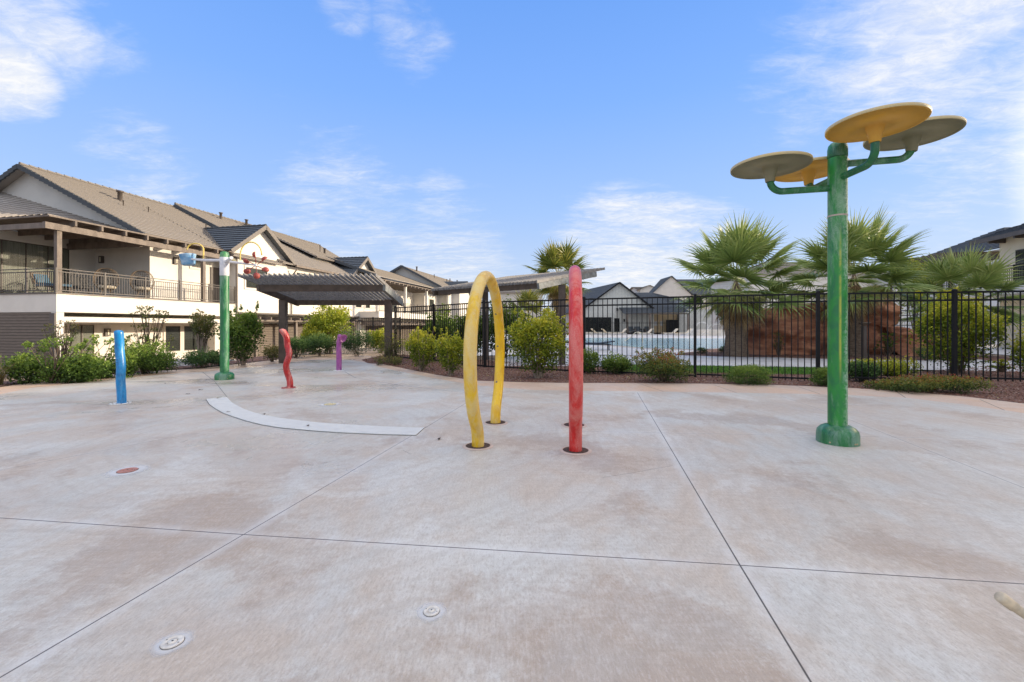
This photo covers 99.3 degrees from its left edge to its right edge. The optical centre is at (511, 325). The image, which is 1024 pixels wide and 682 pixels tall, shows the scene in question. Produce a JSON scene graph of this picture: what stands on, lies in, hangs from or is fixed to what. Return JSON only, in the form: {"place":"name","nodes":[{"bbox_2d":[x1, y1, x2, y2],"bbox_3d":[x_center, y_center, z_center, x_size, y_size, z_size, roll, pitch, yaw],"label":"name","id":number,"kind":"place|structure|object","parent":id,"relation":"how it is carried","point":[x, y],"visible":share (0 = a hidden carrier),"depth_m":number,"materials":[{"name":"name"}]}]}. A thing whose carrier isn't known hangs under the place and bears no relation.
{"place":"outdoors","nodes":[
{"label":"outdoors","id":0,"kind":"place"},
{"bbox_2d":[0,354,19,384],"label":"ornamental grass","id":1,"kind":"object","parent":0,"point":[2,377],"depth_m":8.76,"materials":[{"name":"plant"}]},
{"bbox_2d":[0,356,294,385],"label":"planting slope","id":2,"kind":"structure","parent":0,"point":[260,358],"depth_m":12.89,"materials":[{"name":"soil"}]},
{"bbox_2d":[4,358,234,372],"bbox_3d":[-10.921,1.138,12.990,3.545,0.124,5.214,0,0,0],"label":"rip rap","id":3,"kind":"object","parent":2,"relation":"on","point":[181,363],"visible":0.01,"depth_m":13.14,"materials":[{"name":"stone"}]},
{"bbox_2d":[34,320,81,359],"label":"tall sapling","id":4,"kind":"object","parent":3,"relation":"on","point":[67,344],"visible":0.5,"depth_m":11.21,"materials":[{"name":"green plant"}]},
{"bbox_2d":[188,309,217,354],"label":"slim tree","id":5,"kind":"object","parent":3,"relation":"on","point":[199,326],"visible":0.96,"depth_m":13.34,"materials":[{"name":"green plant"}]},
{"bbox_2d":[124,305,174,371],"bbox_3d":[-9.713,0.343,11.613,1.222,1.776,0.807,0,0,20],"label":"tall sapling","id":6,"kind":"object","parent":2,"relation":"on","point":[148,315],"visible":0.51,"depth_m":11.56,"materials":[{"name":"green plant"}]},
{"bbox_2d":[326,256,481,347],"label":"apartment building","id":7,"kind":"structure","parent":0,"point":[411,287],"depth_m":54.21,"materials":[{"name":"paint"}]},
{"bbox_2d":[0,333,1016,402],"bbox_3d":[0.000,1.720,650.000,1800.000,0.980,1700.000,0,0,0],"label":"ground","id":8,"kind":"structure","parent":0,"point":[371,353],"depth_m":18.61,"materials":[{"name":"beige soil"}]},
{"bbox_2d":[0,334,115,385],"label":"wild shrub","id":9,"kind":"object","parent":8,"relation":"on","point":[73,369],"visible":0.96,"depth_m":9.05,"materials":[{"name":"green plant"}]},
{"bbox_2d":[60,337,139,378],"bbox_3d":[-9.533,0.770,10.065,1.680,1.034,0.862,0,0,-10],"label":"wild shrub","id":10,"kind":"object","parent":8,"relation":"on","point":[132,367],"visible":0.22,"depth_m":10.05,"materials":[{"name":"green plant"}]},
{"bbox_2d":[113,335,185,373],"bbox_3d":[-9.185,0.791,10.838,1.649,1.118,1.464,0,0,0],"label":"wild shrub","id":11,"kind":"object","parent":8,"relation":"on","point":[160,360],"visible":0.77,"depth_m":10.77,"materials":[{"name":"green plant"}]},
{"bbox_2d":[0,162,376,372],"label":"apartment building","id":12,"kind":"structure","parent":8,"relation":"on","point":[59,229],"depth_m":24.45,"materials":[{"name":"paint"}]},
{"bbox_2d":[0,236,71,292],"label":"window","id":13,"kind":"structure","parent":12,"relation":"in","point":[26,242],"depth_m":21.90,"materials":[{"name":"brown metal"}]},
{"bbox_2d":[30,273,71,292],"bbox_3d":[-21.348,-1.960,20.131,1.555,1.016,0.679,0,0,11],"label":"lounge chair","id":14,"kind":"object","parent":12,"relation":"on","point":[65,285],"visible":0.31,"depth_m":20.09,"materials":[{"name":"fabric"}]},
{"bbox_2d":[66,324,96,353],"bbox_3d":[-21.452,1.075,21.696,0.050,2.490,1.286,0,0,11],"label":"window","id":15,"kind":"structure","parent":12,"relation":"in","point":[94,325],"depth_m":21.71,"materials":[{"name":"grey metal"}]},
{"bbox_2d":[71,277,93,293],"bbox_3d":[-21.284,-1.940,21.570,0.734,0.959,0.600,0,0,27],"label":"side chair","id":16,"kind":"object","parent":12,"relation":"on","point":[87,284],"visible":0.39,"depth_m":21.58,"materials":[{"name":"wicker"}]},
{"bbox_2d":[93,268,118,295],"bbox_3d":[-20.775,-2.203,22.273,0.815,1.495,1.013,0,0,38],"label":"egg chair","id":17,"kind":"object","parent":12,"relation":"on","point":[108,282],"visible":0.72,"depth_m":22.26,"materials":[{"name":"wicker"}]},
{"bbox_2d":[130,270,153,297],"bbox_3d":[-19.724,-2.203,23.182,0.815,1.495,1.013,0,0,38],"label":"egg chair","id":18,"kind":"object","parent":12,"relation":"on","point":[139,285],"visible":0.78,"depth_m":23.20,"materials":[{"name":"wicker"}]},
{"bbox_2d":[163,324,181,352],"bbox_3d":[-20.520,0.785,26.319,0.050,1.770,1.165,0,0,11],"label":"window","id":19,"kind":"structure","parent":12,"relation":"in","point":[168,329],"depth_m":26.38,"materials":[{"name":"grey metal"}]},
{"bbox_2d":[182,324,197,352],"bbox_3d":[-20.286,0.785,27.478,0.050,1.770,1.184,0,0,11],"label":"window","id":20,"kind":"structure","parent":12,"relation":"in","point":[189,342],"depth_m":27.34,"materials":[{"name":"grey metal"}]},
{"bbox_2d":[210,267,219,301],"bbox_3d":[-19.122,-2.610,28.175,0.049,2.280,0.950,0,0,11],"label":"door","id":21,"kind":"structure","parent":12,"relation":"in","point":[214,272],"depth_m":27.98,"materials":[{"name":"glass"}]},
{"bbox_2d":[244,265,268,289],"bbox_3d":[-17.544,-3.235,29.911,0.050,1.610,2.140,0,0,11],"label":"window","id":22,"kind":"structure","parent":12,"relation":"in","point":[248,285],"depth_m":29.47,"materials":[{"name":"white metal"}]},
{"bbox_2d":[214,301,266,364],"bbox_3d":[-8.198,0.225,13.206,1.364,2.000,1.236,0,0,0],"label":"shrub","id":23,"kind":"object","parent":8,"relation":"on","point":[243,328],"visible":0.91,"depth_m":13.09,"materials":[{"name":"green plant"}]},
{"bbox_2d":[278,336,314,357],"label":"clipped shrub","id":24,"kind":"object","parent":8,"relation":"on","point":[301,345],"visible":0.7,"depth_m":15.99,"materials":[{"name":"green plant"}]},
{"bbox_2d":[299,320,329,353],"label":"leafy shrub","id":25,"kind":"object","parent":8,"relation":"on","point":[305,333],"visible":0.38,"depth_m":18.43,"materials":[{"name":"green plant"}]},
{"bbox_2d":[302,305,354,353],"bbox_3d":[-7.939,-0.051,18.918,2.215,2.558,1.829,0,0,25],"label":"golden tree","id":26,"kind":"object","parent":8,"relation":"on","point":[328,318],"visible":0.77,"depth_m":18.68,"materials":[{"name":"green plant"}]},
{"bbox_2d":[332,326,376,355],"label":"clipped shrub","id":27,"kind":"object","parent":8,"relation":"on","point":[349,342],"visible":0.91,"depth_m":16.98,"materials":[{"name":"green plant"}]},
{"bbox_2d":[333,317,399,347],"bbox_3d":[-8.200,0.438,24.069,4.076,1.865,0.112,0,0,-1],"label":"gate fence","id":28,"kind":"object","parent":8,"relation":"on","point":[368,326],"visible":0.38,"depth_m":24.07,"materials":[{"name":"metal"}]},
{"bbox_2d":[366,327,393,352],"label":"background shrub","id":29,"kind":"object","parent":8,"relation":"on","point":[377,335],"visible":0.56,"depth_m":19.49,"materials":[{"name":"green plant"}]},
{"bbox_2d":[420,303,455,355],"bbox_3d":[-2.917,0.243,17.369,1.971,2.362,1.442,0,0,0],"label":"hedge shrub","id":30,"kind":"object","parent":8,"relation":"on","point":[437,326],"visible":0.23,"depth_m":17.13,"materials":[{"name":"green plant"}]},
{"bbox_2d":[451,313,493,354],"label":"hedge shrub","id":31,"kind":"object","parent":8,"relation":"on","point":[463,329],"visible":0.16,"depth_m":16.57,"materials":[{"name":"green plant"}]},
{"bbox_2d":[479,294,527,357],"bbox_3d":[-0.271,-0.050,16.324,1.986,2.973,1.687,0,0,0],"label":"hedge shrub","id":32,"kind":"object","parent":8,"relation":"on","point":[509,322],"visible":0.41,"depth_m":16.13,"materials":[{"name":"green plant"}]},
{"bbox_2d":[0,359,1023,681],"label":"splash pad","id":33,"kind":"object","parent":8,"relation":"on","point":[708,537],"visible":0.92,"depth_m":2.46,"materials":[{"name":"concrete"}]},
{"bbox_2d":[109,330,131,404],"bbox_3d":[-5.985,0.645,6.650,0.264,1.161,0.264,0,0,0],"label":"spray post","id":34,"kind":"object","parent":33,"relation":"on","point":[120,359],"visible":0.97,"depth_m":6.61,"materials":[{"name":"metal"}]},
{"bbox_2d":[107,466,146,475],"bbox_3d":[-3.150,1.183,3.563,0.351,0.008,0.351,0,0,-10],"label":"floor nozzle","id":35,"kind":"object","parent":33,"relation":"on","point":[126,470],"visible":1,"depth_m":3.55,"materials":[{"name":"white"}]},
{"bbox_2d":[153,632,190,654],"bbox_3d":[-1.271,1.183,1.629,0.162,0.008,0.162,0,0,15],"label":"floor nozzle","id":36,"kind":"object","parent":33,"relation":"on","point":[168,644],"visible":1,"depth_m":1.62,"materials":[{"name":"white metal"}]},
{"bbox_2d":[178,242,268,379],"bbox_3d":[-6.362,-0.346,9.656,1.916,3.072,0.628,0,0,8],"label":"spray tree","id":37,"kind":"object","parent":33,"relation":"on","point":[191,259],"visible":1,"depth_m":9.59,"materials":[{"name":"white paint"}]},
{"bbox_2d":[279,329,295,388],"bbox_3d":[-4.294,0.644,8.349,0.257,1.178,0.265,0,0,43],"label":"spray post","id":38,"kind":"object","parent":33,"relation":"on","point":[288,357],"visible":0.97,"depth_m":8.32,"materials":[{"name":"metal"}]},
{"bbox_2d":[206,397,424,435],"bbox_3d":[-3.052,1.183,5.739,4.524,0.008,0.876,0,0,30],"label":"trench drain","id":39,"kind":"object","parent":33,"relation":"on","point":[224,405],"visible":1,"depth_m":5.19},
{"bbox_2d":[321,403,338,405],"bbox_3d":[-2.747,1.183,6.566,0.378,0.008,0.378,0,0,32],"label":"floor nozzle","id":40,"kind":"object","parent":33,"relation":"on","point":[328,404],"visible":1,"depth_m":6.52,"materials":[{"name":"white"}]},
{"bbox_2d":[333,334,346,370],"bbox_3d":[-4.590,0.722,11.582,0.357,0.997,0.297,0,0,37],"label":"spray post","id":41,"kind":"object","parent":33,"relation":"on","point":[341,338],"visible":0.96,"depth_m":11.55,"materials":[{"name":"metal"}]},
{"bbox_2d":[418,604,444,620],"bbox_3d":[-0.334,1.183,1.806,0.151,0.008,0.151,0,0,20],"label":"floor nozzle","id":42,"kind":"object","parent":33,"relation":"on","point":[430,612],"visible":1,"depth_m":1.80,"materials":[{"name":"white metal"}]},
{"bbox_2d":[462,271,507,450],"bbox_3d":[-0.269,0.325,4.811,0.310,1.853,1.860,0,0,7],"label":"spray hoop","id":43,"kind":"object","parent":33,"relation":"on","point":[481,281],"visible":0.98,"depth_m":4.22,"materials":[{"name":"metal"}]},
{"bbox_2d":[559,265,591,454],"bbox_3d":[0.672,0.305,4.668,0.310,1.892,1.860,0,0,7],"label":"spray hoop","id":44,"kind":"object","parent":33,"relation":"on","point":[575,425],"visible":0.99,"depth_m":3.87,"materials":[{"name":"metal"}]},
{"bbox_2d":[730,102,966,446],"bbox_3d":[3.334,-0.361,4.443,1.411,3.102,1.821,0,0,-45],"label":"spray tree","id":45,"kind":"object","parent":33,"relation":"on","point":[909,127],"visible":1,"depth_m":4.36,"materials":[{"name":"green metal"}]},
{"bbox_2d":[0,355,1023,412],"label":"walkway","id":46,"kind":"structure","parent":8,"relation":"on","point":[791,389],"depth_m":8.43,"materials":[{"name":"beige concrete"}]},
{"bbox_2d":[179,346,219,367],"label":"shrub","id":47,"kind":"object","parent":46,"relation":"on","point":[210,358],"visible":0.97,"depth_m":12.13,"materials":[{"name":"green plant"}]},
{"bbox_2d":[209,349,232,365],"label":"shrub","id":48,"kind":"object","parent":46,"relation":"on","point":[218,363],"visible":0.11,"depth_m":12.82,"materials":[{"name":"green plant"}]},
{"bbox_2d":[261,344,278,361],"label":"shrub","id":49,"kind":"object","parent":46,"relation":"on","point":[269,352],"visible":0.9,"depth_m":14.43,"materials":[{"name":"green plant"}]},
{"bbox_2d":[300,329,335,355],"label":"clipped shrub","id":50,"kind":"object","parent":46,"relation":"on","point":[320,340],"visible":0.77,"depth_m":17.06,"materials":[{"name":"green plant"}]},
{"bbox_2d":[238,273,402,362],"bbox_3d":[-5.521,-0.067,13.328,3.880,2.633,3.750,0,0,0],"label":"pergola","id":51,"kind":"object","parent":46,"relation":"on","point":[325,289],"visible":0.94,"depth_m":12.85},
{"bbox_2d":[500,289,542,331],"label":"background house","id":52,"kind":"structure","parent":8,"relation":"on","point":[511,295],"depth_m":78.00,"materials":[{"name":"paint"}]},
{"bbox_2d":[566,282,710,333],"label":"clubhouse","id":53,"kind":"structure","parent":8,"relation":"on","point":[633,315],"depth_m":64.00,"materials":[{"name":"paint"}]},
{"bbox_2d":[586,317,610,331],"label":"window","id":54,"kind":"structure","parent":53,"relation":"in","point":[597,320],"depth_m":63.97,"materials":[{"name":"black glass"}]},
{"bbox_2d":[614,318,618,331],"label":"window","id":55,"kind":"structure","parent":53,"relation":"in","point":[615,319],"depth_m":63.97,"materials":[{"name":"glass"}]},
{"bbox_2d":[604,322,660,332],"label":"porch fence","id":56,"kind":"object","parent":53,"relation":"attached to","point":[639,327],"visible":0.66,"depth_m":61.49,"materials":[{"name":"metal"}]},
{"bbox_2d":[630,285,653,291],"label":"background house","id":57,"kind":"structure","parent":8,"relation":"on","point":[648,288],"depth_m":109.30,"materials":[{"name":"paint"}]},
{"bbox_2d":[650,276,710,308],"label":"background house","id":58,"kind":"structure","parent":8,"relation":"on","point":[666,286],"depth_m":91.30,"materials":[{"name":"paint"}]},
{"bbox_2d":[364,355,1023,402],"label":"gravel bed","id":59,"kind":"object","parent":8,"relation":"on","point":[787,381],"visible":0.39,"depth_m":9.84,"materials":[{"name":"brown gravel"}]},
{"bbox_2d":[373,355,402,365],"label":"shrub","id":60,"kind":"object","parent":59,"relation":"on","point":[398,360],"visible":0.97,"depth_m":13.14,"materials":[{"name":"green plant"}]},
{"bbox_2d":[377,330,405,359],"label":"dry shrub","id":61,"kind":"object","parent":59,"relation":"on","point":[395,343],"visible":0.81,"depth_m":13.84,"materials":[{"name":"green plant"}]},
{"bbox_2d":[398,326,439,370],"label":"bright shrub","id":62,"kind":"object","parent":59,"relation":"on","point":[426,352],"visible":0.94,"depth_m":11.50,"materials":[{"name":"green plant"}]},
{"bbox_2d":[432,327,463,376],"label":"bright shrub","id":63,"kind":"object","parent":59,"relation":"on","point":[451,351],"visible":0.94,"depth_m":10.32,"materials":[{"name":"green plant"}]},
{"bbox_2d":[394,299,568,370],"bbox_3d":[-1.478,0.265,13.484,8.128,2.030,0.682,0,0,40],"label":"pool fence","id":64,"kind":"object","parent":59,"relation":"on","point":[484,307],"visible":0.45,"depth_m":13.37,"materials":[{"name":"black metal"}]},
{"bbox_2d":[431,267,604,364],"bbox_3d":[0.319,-0.424,15.271,4.565,3.347,4.296,0,0,38],"label":"pergola","id":65,"kind":"object","parent":59,"relation":"on","point":[533,281],"visible":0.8,"depth_m":13.53,"materials":[{"name":"grey wood"}]},
{"bbox_2d":[504,306,568,377],"bbox_3d":[0.596,0.381,9.960,1.598,1.693,1.389,0,0,0],"label":"flowering shrub","id":66,"kind":"object","parent":59,"relation":"on","point":[546,328],"visible":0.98,"depth_m":9.76,"materials":[{"name":"green plant"}]},
{"bbox_2d":[583,347,600,373],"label":"mounded shrub","id":67,"kind":"object","parent":59,"relation":"on","point":[589,356],"visible":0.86,"depth_m":10.78,"materials":[{"name":"green plant"}]},
{"bbox_2d":[597,351,633,373],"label":"mounded shrub","id":68,"kind":"object","parent":59,"relation":"on","point":[621,364],"visible":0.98,"depth_m":10.64,"materials":[{"name":"green plant"}]},
{"bbox_2d":[629,346,694,382],"bbox_3d":[3.191,0.858,9.200,1.377,0.852,1.228,0,0,0],"label":"rose shrub","id":69,"kind":"object","parent":59,"relation":"on","point":[659,369],"visible":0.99,"depth_m":9.10,"materials":[{"name":"green plant"}]},
{"bbox_2d":[401,362,1022,397],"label":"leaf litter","id":70,"kind":"object","parent":59,"relation":"on","point":[692,376],"visible":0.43,"depth_m":10.28,"materials":[{"name":"plant"}]},
{"bbox_2d":[722,364,776,384],"bbox_3d":[4.829,1.023,8.940,1.063,0.537,0.854,0,0,0],"label":"boxwood ball","id":71,"kind":"object","parent":59,"relation":"on","point":[752,369],"visible":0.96,"depth_m":8.83,"materials":[{"name":"green plant"}]},
{"bbox_2d":[583,288,1023,381],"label":"pool fence","id":72,"kind":"object","parent":59,"relation":"on","point":[954,299],"visible":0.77,"depth_m":9.06,"materials":[{"name":"black metal"}]},
{"bbox_2d":[807,365,853,386],"bbox_3d":[6.300,1.006,8.623,0.760,0.542,0.653,0,0,34],"label":"boxwood ball","id":73,"kind":"object","parent":59,"relation":"on","point":[821,372],"visible":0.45,"depth_m":8.62,"materials":[{"name":"green plant"}]},
{"bbox_2d":[848,358,885,381],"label":"dark shrub","id":74,"kind":"object","parent":59,"relation":"on","point":[865,369],"visible":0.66,"depth_m":9.21,"materials":[{"name":"green plant"}]},
{"bbox_2d":[860,378,905,388],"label":"groundcover rose","id":75,"kind":"object","parent":59,"relation":"on","point":[869,383],"visible":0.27,"depth_m":8.31,"materials":[{"name":"green plant"}]},
{"bbox_2d":[848,355,923,375],"bbox_3d":[8.914,1.009,10.473,1.755,0.598,0.915,0,0,0],"label":"bright mound","id":76,"kind":"object","parent":59,"relation":"on","point":[897,368],"visible":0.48,"depth_m":10.34,"materials":[{"name":"green plant"}]},
{"bbox_2d":[870,373,996,394],"bbox_3d":[7.577,1.067,7.892,1.767,0.470,0.954,0,0,0],"label":"groundcover rose","id":77,"kind":"object","parent":59,"relation":"on","point":[925,383],"visible":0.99,"depth_m":7.69,"materials":[{"name":"green plant"}]},
{"bbox_2d":[899,287,1016,373],"bbox_3d":[11.126,0.105,10.958,2.193,2.244,1.793,0,0,0],"label":"tall privet","id":78,"kind":"object","parent":59,"relation":"on","point":[965,330],"visible":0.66,"depth_m":10.68,"materials":[{"name":"green plant"}]},
{"bbox_2d":[988,359,1014,371],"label":"sprig","id":79,"kind":"object","parent":59,"relation":"on","point":[1001,367],"visible":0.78,"depth_m":11.20,"materials":[{"name":"green plant"}]},
{"bbox_2d":[1007,321,1023,372],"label":"edge shrub","id":80,"kind":"object","parent":59,"relation":"on","point":[1016,345],"visible":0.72,"depth_m":10.04,"materials":[{"name":"green plant"}]},
{"bbox_2d":[624,364,826,374],"bbox_3d":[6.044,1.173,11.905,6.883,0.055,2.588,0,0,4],"label":"grass","id":81,"kind":"structure","parent":8,"relation":"on","point":[726,367],"depth_m":11.71,"materials":[{"name":"green plant"}]},
{"bbox_2d":[711,262,886,329],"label":"background house","id":82,"kind":"structure","parent":8,"relation":"on","point":[717,285],"depth_m":66.00,"materials":[{"name":"paint"}]},
{"bbox_2d":[871,274,903,326],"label":"background house","id":83,"kind":"structure","parent":8,"relation":"on","point":[875,279],"depth_m":62.24,"materials":[{"name":"grey paint"}]},
{"bbox_2d":[888,223,1023,347],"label":"apartment building","id":84,"kind":"structure","parent":8,"relation":"on","point":[1011,239],"depth_m":23.36,"materials":[{"name":"beige paint"}]},
{"bbox_2d":[904,227,1010,340],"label":"background house","id":85,"kind":"structure","parent":8,"relation":"on","point":[962,245],"depth_m":38.00,"materials":[{"name":"paint"}]},
{"bbox_2d":[898,239,1023,354],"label":"fan palm","id":86,"kind":"object","parent":8,"relation":"on","point":[974,273],"visible":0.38,"depth_m":16.84,"materials":[{"name":"green plant"}]},
{"bbox_2d":[0,0,1023,320],"label":"sky","id":87,"kind":"structure","parent":0,"point":[452,140],"materials":[{"name":"blue"}]},
{"bbox_2d":[586,340,614,349],"bbox_3d":[4.095,0.968,21.631,1.947,0.465,0.690,0,0,7],"label":"sun lounger","id":88,"kind":"object","parent":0,"point":[599,343],"visible":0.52,"depth_m":21.30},
{"bbox_2d":[566,338,724,348],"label":"pool water","id":89,"kind":"structure","parent":0,"point":[667,343],"depth_m":30.65,"materials":[{"name":"blue liquid"}]},
{"bbox_2d":[684,330,724,335],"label":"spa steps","id":90,"kind":"structure","parent":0,"point":[711,332],"depth_m":52.80,"materials":[{"name":"concrete"}]},
{"bbox_2d":[422,334,1016,355],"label":"pool deck","id":91,"kind":"structure","parent":0,"point":[621,350],"depth_m":22.95,"materials":[{"name":"concrete"}]},
{"bbox_2d":[510,289,554,343],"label":"fan palm","id":92,"kind":"object","parent":91,"relation":"on","point":[527,295],"visible":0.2,"depth_m":24.17,"materials":[{"name":"green plant"}]},
{"bbox_2d":[519,235,593,327],"bbox_3d":[2.587,-2.064,25.942,4.572,6.628,4.753,0,0,0],"label":"fan palm","id":93,"kind":"object","parent":91,"relation":"on","point":[563,257],"visible":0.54,"depth_m":25.44,"materials":[{"name":"green plant"}]},
{"bbox_2d":[608,345,718,349],"bbox_3d":[13.662,1.186,32.359,19.800,0.001,21.955,0,0,0],"label":"pool coping","id":94,"kind":"object","parent":91,"relation":"on","point":[658,348],"visible":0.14,"depth_m":22.68,"materials":[{"name":"concrete"}]},
{"bbox_2d":[891,257,933,328],"bbox_3d":[25.544,-1.593,27.565,2.378,5.639,2.154,0,0,-31],"label":"golden tree","id":95,"kind":"object","parent":91,"relation":"on","point":[916,269],"visible":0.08,"depth_m":27.31,"materials":[{"name":"green plant"}]},
{"bbox_2d":[504,355,1021,370],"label":"pool path","id":96,"kind":"structure","parent":0,"point":[764,361],"depth_m":14.11,"materials":[{"name":"concrete"}]},
{"bbox_2d":[910,345,936,360],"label":"grassy tuft","id":97,"kind":"object","parent":96,"relation":"on","point":[922,356],"visible":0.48,"depth_m":14.91,"materials":[{"name":"green plant"}]},
{"bbox_2d":[682,349,939,359],"bbox_3d":[15.433,1.188,21.457,8.746,0.001,17.464,0,0,43],"label":"rock bed","id":98,"kind":"object","parent":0,"point":[711,352],"visible":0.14,"depth_m":16.81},
{"bbox_2d":[697,347,707,353],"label":"tuft","id":99,"kind":"object","parent":98,"relation":"on","point":[703,349],"visible":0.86,"depth_m":18.27,"materials":[{"name":"green plant"}]},
{"bbox_2d":[667,210,820,356],"bbox_3d":[8.913,-1.610,17.310,5.337,5.720,5.509,0,0,0],"label":"fan palm","id":100,"kind":"object","parent":98,"relation":"on","point":[742,246],"visible":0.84,"depth_m":16.53,"materials":[{"name":"green plant"}]},
{"bbox_2d":[773,332,783,355],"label":"wispy shrub","id":101,"kind":"object","parent":98,"relation":"on","point":[780,344],"visible":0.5,"depth_m":17.37,"materials":[{"name":"green plant"}]},
{"bbox_2d":[748,302,826,354],"bbox_3d":[12.093,0.091,18.806,4.855,2.258,2.644,0,0,0],"label":"rock formation","id":102,"kind":"object","parent":98,"relation":"on","point":[766,339],"visible":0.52,"depth_m":17.91,"materials":[{"name":"red stone"}]},
{"bbox_2d":[780,203,945,356],"bbox_3d":[13.460,-1.684,17.105,5.386,5.868,5.677,0,0,0],"label":"fan palm","id":103,"kind":"object","parent":98,"relation":"on","point":[871,241],"visible":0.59,"depth_m":16.22,"materials":[{"name":"green plant"}]},
{"bbox_2d":[857,322,870,357],"bbox_3d":[12.947,0.530,16.000,0.380,1.340,0.380,0,0,0],"label":"bollard light","id":104,"kind":"object","parent":98,"relation":"on","point":[865,339],"visible":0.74,"depth_m":15.94,"materials":[{"name":"brown metal"}]},
{"bbox_2d":[864,299,899,353],"bbox_3d":[15.234,-0.025,19.233,2.850,2.489,2.440,0,0,0],"label":"rock formation","id":105,"kind":"object","parent":98,"relation":"on","point":[884,322],"visible":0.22,"depth_m":18.35,"materials":[{"name":"red stone"}]},
{"bbox_2d":[873,333,897,355],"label":"wispy shrub","id":106,"kind":"object","parent":98,"relation":"on","point":[890,344],"visible":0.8,"depth_m":17.36,"materials":[{"name":"green plant"}]},
{"bbox_2d":[879,325,944,355],"bbox_3d":[17.043,0.590,18.320,2.869,1.261,3.040,0,0,0],"label":"rock formation","id":107,"kind":"object","parent":98,"relation":"on","point":[904,338],"visible":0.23,"depth_m":17.65,"materials":[{"name":"red stone"}]},
{"bbox_2d":[966,355,1011,360],"bbox_3d":[17.425,1.188,15.936,1.152,0.001,3.907,0,0,44],"label":"round bed","id":108,"kind":"object","parent":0,"point":[993,358],"visible":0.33,"depth_m":15.78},
{"bbox_2d":[994,591,1023,618],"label":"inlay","id":109,"kind":"object","parent":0,"point":[1007,601],"visible":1,"depth_m":1.58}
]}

